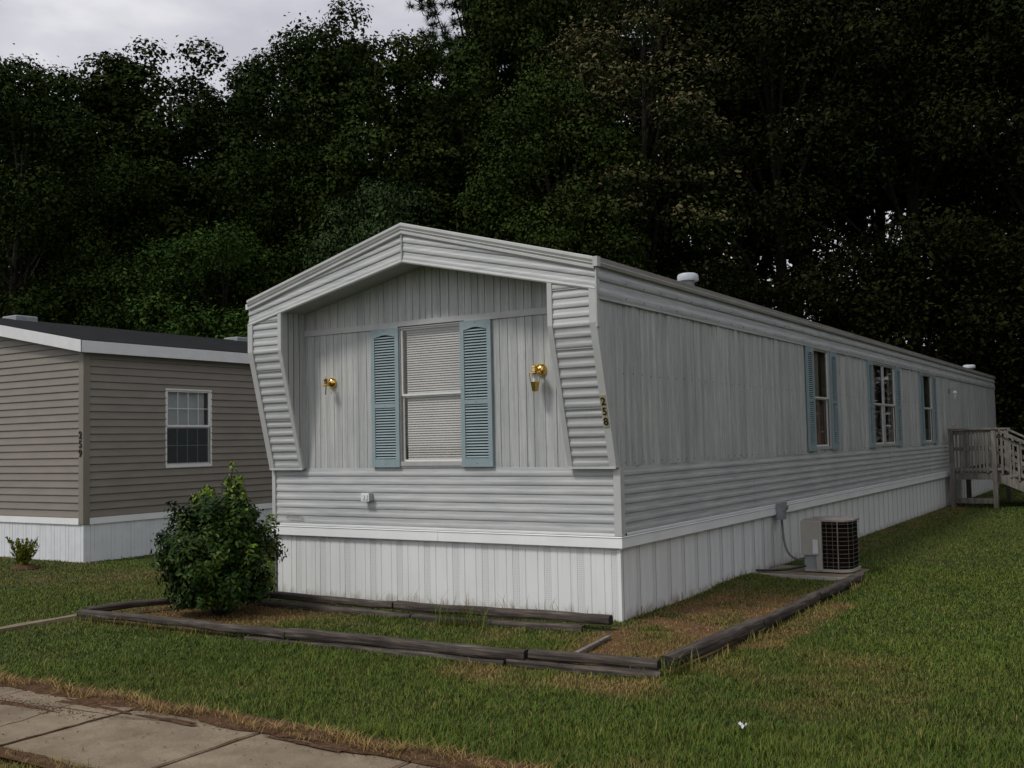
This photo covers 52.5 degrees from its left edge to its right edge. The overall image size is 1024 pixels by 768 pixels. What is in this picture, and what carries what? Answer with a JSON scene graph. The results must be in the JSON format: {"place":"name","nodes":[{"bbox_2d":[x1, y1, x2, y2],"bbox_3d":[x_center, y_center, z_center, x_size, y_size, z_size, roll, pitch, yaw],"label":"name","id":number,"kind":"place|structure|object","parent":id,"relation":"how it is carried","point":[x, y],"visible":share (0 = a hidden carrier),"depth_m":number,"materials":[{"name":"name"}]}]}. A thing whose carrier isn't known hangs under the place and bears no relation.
{"place":"outdoors","nodes":[
{"label":"outdoors","id":0,"kind":"place"},
{"bbox_2d":[0,686,439,767],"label":"sidewalk","id":1,"kind":"structure","parent":0,"point":[113,748],"depth_m":5.87,"materials":[{"name":"concrete"}]},
{"bbox_2d":[0,672,554,767],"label":"soil","id":2,"kind":"structure","parent":0,"point":[92,702],"depth_m":6.08,"materials":[{"name":"brown soil"}]},
{"bbox_2d":[0,0,1009,348],"label":"sky","id":3,"kind":"structure","parent":0,"point":[68,30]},
{"bbox_2d":[0,469,1023,767],"bbox_3d":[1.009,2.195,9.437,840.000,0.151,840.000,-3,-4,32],"label":"ground","id":4,"kind":"structure","parent":0,"point":[690,627],"depth_m":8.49,"materials":[{"name":"green plant"}]},
{"bbox_2d":[5,536,39,569],"bbox_3d":[-6.944,2.382,14.757,0.436,0.468,0.470,2,-4,-41],"label":"shrub","id":5,"kind":"object","parent":4,"relation":"on","point":[23,552],"visible":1,"depth_m":14.70,"materials":[{"name":"green plant"}]},
{"bbox_2d":[0,121,62,314],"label":"broadleaf tree","id":6,"kind":"object","parent":4,"relation":"on","point":[23,265],"visible":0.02,"depth_m":42.70,"materials":[{"name":"green plant"}]},
{"bbox_2d":[0,614,82,632],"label":"concrete edging","id":7,"kind":"object","parent":4,"relation":"on","point":[13,627],"visible":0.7,"depth_m":9.92,"materials":[{"name":"grey concrete"}]},
{"bbox_2d":[0,43,119,325],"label":"broadleaf tree","id":8,"kind":"object","parent":4,"relation":"on","point":[54,116],"visible":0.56,"depth_m":34.78,"materials":[{"name":"green plant"}]},
{"bbox_2d":[0,53,187,322],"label":"broadleaf tree","id":9,"kind":"object","parent":4,"relation":"on","point":[40,161],"visible":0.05,"depth_m":38.54,"materials":[{"name":"green plant"}]},
{"bbox_2d":[13,144,187,331],"bbox_3d":[-14.042,-2.139,36.456,6.352,12.295,5.865,-3,-4,32],"label":"broadleaf tree","id":10,"kind":"object","parent":4,"relation":"on","point":[118,207],"visible":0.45,"depth_m":35.28,"materials":[{"name":"green plant"}]},
{"bbox_2d":[84,597,176,610],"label":"landscape timber","id":11,"kind":"object","parent":4,"relation":"on","point":[131,604],"visible":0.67,"depth_m":10.59,"materials":[{"name":"grey wood"}]},
{"bbox_2d":[0,315,273,562],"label":"neighbour house","id":12,"kind":"structure","parent":4,"relation":"on","point":[158,420],"depth_m":16.31,"materials":[{"name":"beige plastic"}]},
{"bbox_2d":[78,431,81,456],"bbox_3d":[-6.429,0.894,15.468,0.071,0.383,0.012,-3,-4,32],"label":"house number","id":13,"kind":"object","parent":12,"relation":"attached to","point":[80,446],"visible":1,"depth_m":15.46,"materials":[{"name":"black paint"}]},
{"bbox_2d":[165,388,211,467],"bbox_3d":[-5.367,0.729,17.173,0.110,1.284,0.959,-3,-4,32],"label":"window","id":14,"kind":"structure","parent":12,"relation":"in","point":[188,415],"depth_m":17.18,"materials":[{"name":"glass"}]},
{"bbox_2d":[71,249,234,338],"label":"young tree","id":15,"kind":"object","parent":4,"relation":"on","point":[112,299],"visible":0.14,"depth_m":33.51,"materials":[{"name":"green plant"}]},
{"bbox_2d":[56,35,265,324],"bbox_3d":[-13.190,-4.393,40.335,8.775,17.190,8.914,1,-4,-38],"label":"broadleaf tree","id":16,"kind":"object","parent":4,"relation":"on","point":[119,67],"visible":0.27,"depth_m":38.34,"materials":[{"name":"green plant"}]},
{"bbox_2d":[108,213,284,338],"bbox_3d":[-9.490,-0.851,34.097,7.655,9.276,7.292,-2,-3,13],"label":"young tree","id":17,"kind":"object","parent":4,"relation":"on","point":[221,263],"visible":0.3,"depth_m":33.09,"materials":[{"name":"green plant"}]},
{"bbox_2d":[148,461,287,614],"bbox_3d":[-3.008,1.554,10.550,1.498,1.544,1.304,-3,-4,32],"label":"evergreen bush","id":18,"kind":"object","parent":4,"relation":"on","point":[204,563],"visible":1,"depth_m":10.24,"materials":[{"name":"green plant"}]},
{"bbox_2d":[146,63,314,332],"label":"broadleaf tree","id":19,"kind":"object","parent":4,"relation":"on","point":[191,155],"visible":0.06,"depth_m":40.52,"materials":[{"name":"green plant"}]},
{"bbox_2d":[172,12,411,329],"bbox_3d":[-7.461,-4.769,38.463,9.571,17.501,9.178,-1,-3,2],"label":"broadleaf tree","id":20,"kind":"object","parent":4,"relation":"on","point":[265,81],"visible":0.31,"depth_m":36.21,"materials":[{"name":"green plant"}]},
{"bbox_2d":[216,123,387,314],"bbox_3d":[-6.986,-2.650,36.565,6.546,13.037,7.090,-2,-3,22],"label":"broadleaf tree","id":21,"kind":"object","parent":4,"relation":"on","point":[287,237],"visible":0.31,"depth_m":35.17,"materials":[{"name":"green plant"}]},
{"bbox_2d":[259,600,413,618],"bbox_3d":[-1.802,2.264,10.415,2.000,0.084,0.107,-3,-4,32],"label":"landscape timber","id":22,"kind":"object","parent":4,"relation":"on","point":[320,608],"visible":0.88,"depth_m":10.37,"materials":[{"name":"grey wood"}]},
{"bbox_2d":[263,591,393,608],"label":"landscape timber","id":23,"kind":"object","parent":22,"relation":"on","point":[332,600],"visible":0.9,"depth_m":10.46,"materials":[{"name":"grey wood"}]},
{"bbox_2d":[294,170,436,274],"bbox_3d":[-4.225,-1.785,34.181,5.859,10.933,6.151,-3,-4,33],"label":"young tree","id":24,"kind":"object","parent":4,"relation":"on","point":[370,225],"visible":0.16,"depth_m":33.46,"materials":[{"name":"green plant"}]},
{"bbox_2d":[244,635,505,665],"bbox_3d":[-1.177,2.159,8.407,2.602,0.083,0.111,-3,-4,30],"label":"landscape timber","id":25,"kind":"object","parent":4,"relation":"on","point":[396,652],"visible":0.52,"depth_m":8.27,"materials":[{"name":"grey wood"}]},
{"bbox_2d":[76,609,285,638],"bbox_3d":[-3.078,2.186,9.528,2.711,0.083,0.113,-3,-4,30],"label":"landscape timber","id":26,"kind":"object","parent":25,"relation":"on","point":[224,627],"visible":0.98,"depth_m":9.40,"materials":[{"name":"grey wood"}]},
{"bbox_2d":[285,628,528,660],"bbox_3d":[-0.893,2.067,8.270,2.298,0.095,0.108,-3,-4,29],"label":"landscape timber","id":27,"kind":"object","parent":25,"relation":"on","point":[469,650],"visible":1,"depth_m":8.19,"materials":[{"name":"grey wood"}]},
{"bbox_2d":[290,0,476,269],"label":"broadleaf tree","id":28,"kind":"object","parent":4,"relation":"on","point":[349,156],"visible":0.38,"depth_m":34.85,"materials":[{"name":"green plant"}]},
{"bbox_2d":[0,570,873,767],"bbox_3d":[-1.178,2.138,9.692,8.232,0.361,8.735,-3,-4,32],"label":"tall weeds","id":29,"kind":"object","parent":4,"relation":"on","point":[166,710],"visible":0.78,"depth_m":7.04,"materials":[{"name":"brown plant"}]},
{"bbox_2d":[404,0,517,120],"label":"pine tree","id":30,"kind":"object","parent":4,"relation":"on","point":[432,13],"visible":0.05,"depth_m":44.22,"materials":[{"name":"green plant"}]},
{"bbox_2d":[376,68,554,238],"bbox_3d":[-1.435,-3.388,36.327,6.986,14.255,7.096,-1,-3,2],"label":"broadleaf tree","id":31,"kind":"object","parent":4,"relation":"on","point":[439,177],"visible":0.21,"depth_m":34.75,"materials":[{"name":"green plant"}]},
{"bbox_2d":[411,613,585,631],"bbox_3d":[-0.160,2.174,9.441,1.782,0.083,0.106,-3,-4,29],"label":"landscape timber","id":32,"kind":"object","parent":4,"relation":"on","point":[520,624],"visible":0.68,"depth_m":9.29,"materials":[{"name":"grey wood"}]},
{"bbox_2d":[393,600,612,624],"bbox_3d":[-0.136,2.094,9.525,2.263,0.096,0.110,-3,-4,29],"label":"landscape timber","id":33,"kind":"object","parent":32,"relation":"on","point":[574,617],"visible":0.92,"depth_m":9.40,"materials":[{"name":"grey wood"}]},
{"bbox_2d":[434,177,585,253],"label":"young tree","id":34,"kind":"object","parent":4,"relation":"on","point":[464,219],"visible":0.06,"depth_m":33.23,"materials":[{"name":"green plant"}]},
{"bbox_2d":[435,0,597,239],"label":"broadleaf tree","id":35,"kind":"object","parent":4,"relation":"on","point":[485,15],"visible":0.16,"depth_m":38.98,"materials":[{"name":"green plant"}]},
{"bbox_2d":[19,109,1023,465],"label":"wood","id":36,"kind":"object","parent":4,"relation":"on","point":[765,269],"depth_m":49.13,"materials":[{"name":"green plant"}]},
{"bbox_2d":[427,0,661,253],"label":"broadleaf tree","id":37,"kind":"object","parent":4,"relation":"on","point":[575,14],"visible":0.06,"depth_m":40.87,"materials":[{"name":"green plant"}]},
{"bbox_2d":[453,56,659,274],"bbox_3d":[1.521,-3.628,34.539,6.876,14.415,7.447,-2,-3,12],"label":"broadleaf tree","id":38,"kind":"object","parent":4,"relation":"on","point":[549,94],"visible":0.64,"depth_m":33.23,"materials":[{"name":"green plant"}]},
{"bbox_2d":[506,658,663,678],"bbox_3d":[0.510,2.057,7.499,1.196,0.081,0.106,-3,-4,26],"label":"landscape timber","id":39,"kind":"object","parent":4,"relation":"on","point":[584,668],"visible":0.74,"depth_m":7.45,"materials":[{"name":"grey wood"}]},
{"bbox_2d":[528,649,660,669],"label":"landscape timber","id":40,"kind":"object","parent":39,"relation":"on","point":[596,659],"visible":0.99,"depth_m":7.46,"materials":[{"name":"grey wood"}]},
{"bbox_2d":[575,635,610,651],"bbox_3d":[0.582,2.090,8.202,0.038,0.026,1.057,-3,-4,26],"label":"wood strip","id":41,"kind":"object","parent":4,"relation":"on","point":[596,643],"visible":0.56,"depth_m":8.34,"materials":[{"name":"grey wood"}]},
{"bbox_2d":[245,223,998,621],"bbox_3d":[5.685,0.804,21.098,4.509,3.962,25.416,-3,-4,32],"label":"mobile home","id":42,"kind":"object","parent":4,"relation":"on","point":[459,449],"visible":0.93,"depth_m":10.89,"materials":[{"name":"white metal"}]},
{"bbox_2d":[322,376,336,394],"bbox_3d":[-1.996,0.017,11.334,0.141,0.208,0.155,-3,-4,32],"label":"wall lantern","id":43,"kind":"object","parent":42,"relation":"attached to","point":[331,383],"depth_m":11.36,"materials":[{"name":"gold metal"}]},
{"bbox_2d":[361,493,372,501],"bbox_3d":[-1.540,1.201,11.028,0.110,0.090,0.084,-3,-4,32],"label":"outlet box","id":44,"kind":"object","parent":42,"relation":"attached to","point":[366,497],"visible":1,"depth_m":11.00,"materials":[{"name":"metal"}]},
{"bbox_2d":[399,321,461,465],"bbox_3d":[-0.794,0.109,10.722,0.854,1.464,0.140,-3,-4,32],"label":"window","id":45,"kind":"structure","parent":42,"relation":"in","point":[429,355],"depth_m":10.75,"materials":[{"name":"metal"}]},
{"bbox_2d":[529,363,546,391],"bbox_3d":[0.236,-0.064,9.913,0.132,0.278,0.182,-3,-4,32],"label":"wall lantern","id":46,"kind":"object","parent":42,"relation":"attached to","point":[540,369],"depth_m":9.87,"materials":[{"name":"gold metal"}]},
{"bbox_2d":[599,395,608,426],"bbox_3d":[0.835,0.245,9.399,0.058,0.296,0.078,-3,-4,32],"label":"house number","id":47,"kind":"object","parent":42,"relation":"attached to","point":[604,411],"visible":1,"depth_m":9.39,"materials":[{"name":"black paint"}]},
{"bbox_2d":[776,502,804,561],"bbox_3d":[3.446,1.820,12.855,0.182,0.678,0.847,-1,-3,-1],"label":"disconnect box","id":48,"kind":"object","parent":42,"relation":"attached to","point":[781,509],"visible":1,"depth_m":13.13,"materials":[{"name":"grey metal"}]},
{"bbox_2d":[812,347,831,449],"bbox_3d":[4.496,0.220,15.237,0.120,1.477,0.844,-3,-4,32],"label":"window","id":49,"kind":"structure","parent":42,"relation":"in","point":[821,357],"depth_m":15.53,"materials":[{"name":"glass"}]},
{"bbox_2d":[873,362,897,446],"bbox_3d":[6.633,0.380,18.625,0.120,1.469,1.784,-3,-4,32],"label":"window","id":50,"kind":"structure","parent":42,"relation":"in","point":[883,375],"depth_m":18.83,"materials":[{"name":"glass"}]},
{"bbox_2d":[923,373,934,443],"bbox_3d":[8.752,0.525,21.985,0.120,1.464,1.014,-3,-4,32],"label":"window","id":51,"kind":"structure","parent":42,"relation":"in","point":[927,379],"depth_m":22.37,"materials":[{"name":"glass"}]},
{"bbox_2d":[948,388,956,398],"bbox_3d":[10.229,0.223,24.088,0.188,0.268,0.122,-3,-4,32],"label":"wall lantern","id":52,"kind":"object","parent":42,"relation":"attached to","point":[954,392],"depth_m":24.04,"materials":[{"name":"white metal"}]},
{"bbox_2d":[950,382,959,468],"bbox_3d":[10.555,0.983,24.662,0.077,2.040,0.930,-3,-4,32],"label":"door","id":53,"kind":"structure","parent":42,"relation":"in","point":[954,402],"depth_m":24.66,"materials":[{"name":"white metal"}]},
{"bbox_2d":[516,0,790,305],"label":"broadleaf tree","id":54,"kind":"object","parent":4,"relation":"on","point":[620,18],"visible":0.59,"depth_m":34.34,"materials":[{"name":"green plant"}]},
{"bbox_2d":[594,192,715,276],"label":"young tree","id":55,"kind":"object","parent":4,"relation":"on","point":[652,230],"visible":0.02,"depth_m":40.42,"materials":[{"name":"green plant"}]},
{"bbox_2d":[597,0,802,263],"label":"pine tree","id":56,"kind":"object","parent":4,"relation":"on","point":[715,152],"depth_m":44.89,"materials":[{"name":"green plant"}]},
{"bbox_2d":[660,618,763,669],"bbox_3d":[1.587,1.994,8.063,0.127,0.108,1.763,-3,-4,34],"label":"landscape timber","id":57,"kind":"object","parent":4,"relation":"on","point":[715,641],"visible":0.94,"depth_m":7.92,"materials":[{"name":"grey wood"}]},
{"bbox_2d":[663,257,776,309],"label":"young tree","id":58,"kind":"object","parent":4,"relation":"on","point":[736,287],"visible":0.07,"depth_m":34.03,"materials":[{"name":"green plant"}]},
{"bbox_2d":[636,0,843,299],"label":"broadleaf tree","id":59,"kind":"object","parent":4,"relation":"on","point":[793,165],"visible":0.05,"depth_m":38.76,"materials":[{"name":"green plant"}]},
{"bbox_2d":[737,722,747,727],"bbox_3d":[1.289,1.906,5.806,0.052,0.033,0.034,-3,-4,32],"label":"paper scrap","id":60,"kind":"object","parent":4,"relation":"on","point":[741,724],"visible":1,"depth_m":5.80,"materials":[{"name":"white paper"}]},
{"bbox_2d":[623,0,950,343],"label":"broadleaf tree","id":61,"kind":"object","parent":4,"relation":"on","point":[759,26],"visible":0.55,"depth_m":34.33,"materials":[{"name":"green plant"}]},
{"bbox_2d":[760,592,820,627],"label":"landscape timber","id":62,"kind":"object","parent":4,"relation":"on","point":[786,611],"visible":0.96,"depth_m":9.44,"materials":[{"name":"grey wood"}]},
{"bbox_2d":[715,11,874,317],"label":"broadleaf tree","id":63,"kind":"object","parent":4,"relation":"on","point":[767,254],"visible":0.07,"depth_m":40.80,"materials":[{"name":"green plant"}]},
{"bbox_2d":[755,565,868,580],"bbox_3d":[3.614,2.282,12.475,1.110,0.080,1.000,-3,-4,32],"label":"concrete pad","id":64,"kind":"object","parent":4,"relation":"on","point":[801,573],"visible":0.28,"depth_m":12.24,"materials":[{"name":"grey concrete"}]},
{"bbox_2d":[756,565,806,571],"bbox_3d":[3.238,2.206,12.462,0.612,0.084,0.042,-2,-3,7],"label":"refrigerant hose","id":65,"kind":"object","parent":64,"relation":"on","point":[781,569],"visible":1,"depth_m":12.45,"materials":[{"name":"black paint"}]},
{"bbox_2d":[800,516,860,572],"bbox_3d":[3.862,1.916,12.533,0.579,0.636,0.617,-3,-4,32],"label":"air conditioner","id":66,"kind":"object","parent":64,"relation":"on","point":[829,543],"visible":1,"depth_m":12.32,"materials":[{"name":"beige metal"}]},
{"bbox_2d":[815,572,864,599],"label":"landscape timber","id":67,"kind":"object","parent":4,"relation":"on","point":[835,588],"visible":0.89,"depth_m":10.85,"materials":[{"name":"grey wood"}]},
{"bbox_2d":[737,0,1023,380],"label":"broadleaf tree","id":68,"kind":"object","parent":4,"relation":"on","point":[913,335],"visible":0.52,"depth_m":34.20,"materials":[{"name":"green plant"}]},
{"bbox_2d":[792,0,991,329],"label":"broadleaf tree","id":69,"kind":"object","parent":4,"relation":"on","point":[880,222],"visible":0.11,"depth_m":39.56,"materials":[{"name":"green plant"}]},
{"bbox_2d":[834,276,972,365],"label":"young tree","id":70,"kind":"object","parent":4,"relation":"on","point":[922,344],"visible":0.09,"depth_m":35.60,"materials":[{"name":"green plant"}]},
{"bbox_2d":[830,235,1022,419],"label":"young tree","id":71,"kind":"object","parent":4,"relation":"on","point":[935,334],"visible":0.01,"depth_m":37.79,"materials":[{"name":"green plant"}]},
{"bbox_2d":[852,0,1023,374],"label":"broadleaf tree","id":72,"kind":"object","parent":4,"relation":"on","point":[948,124],"visible":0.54,"depth_m":33.47,"materials":[{"name":"green plant"}]},
{"bbox_2d":[855,12,1022,307],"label":"broadleaf tree","id":73,"kind":"object","parent":4,"relation":"on","point":[948,202],"visible":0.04,"depth_m":38.42,"materials":[{"name":"green plant"}]},
{"bbox_2d":[923,209,1023,472],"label":"young tree","id":74,"kind":"object","parent":4,"relation":"on","point":[1013,420],"visible":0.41,"depth_m":33.86,"materials":[{"name":"green plant"}]},
{"bbox_2d":[947,428,1023,507],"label":"wooden deck","id":75,"kind":"structure","parent":4,"relation":"on","point":[1007,475],"depth_m":23.07,"materials":[{"name":"grey wood"}]}
]}

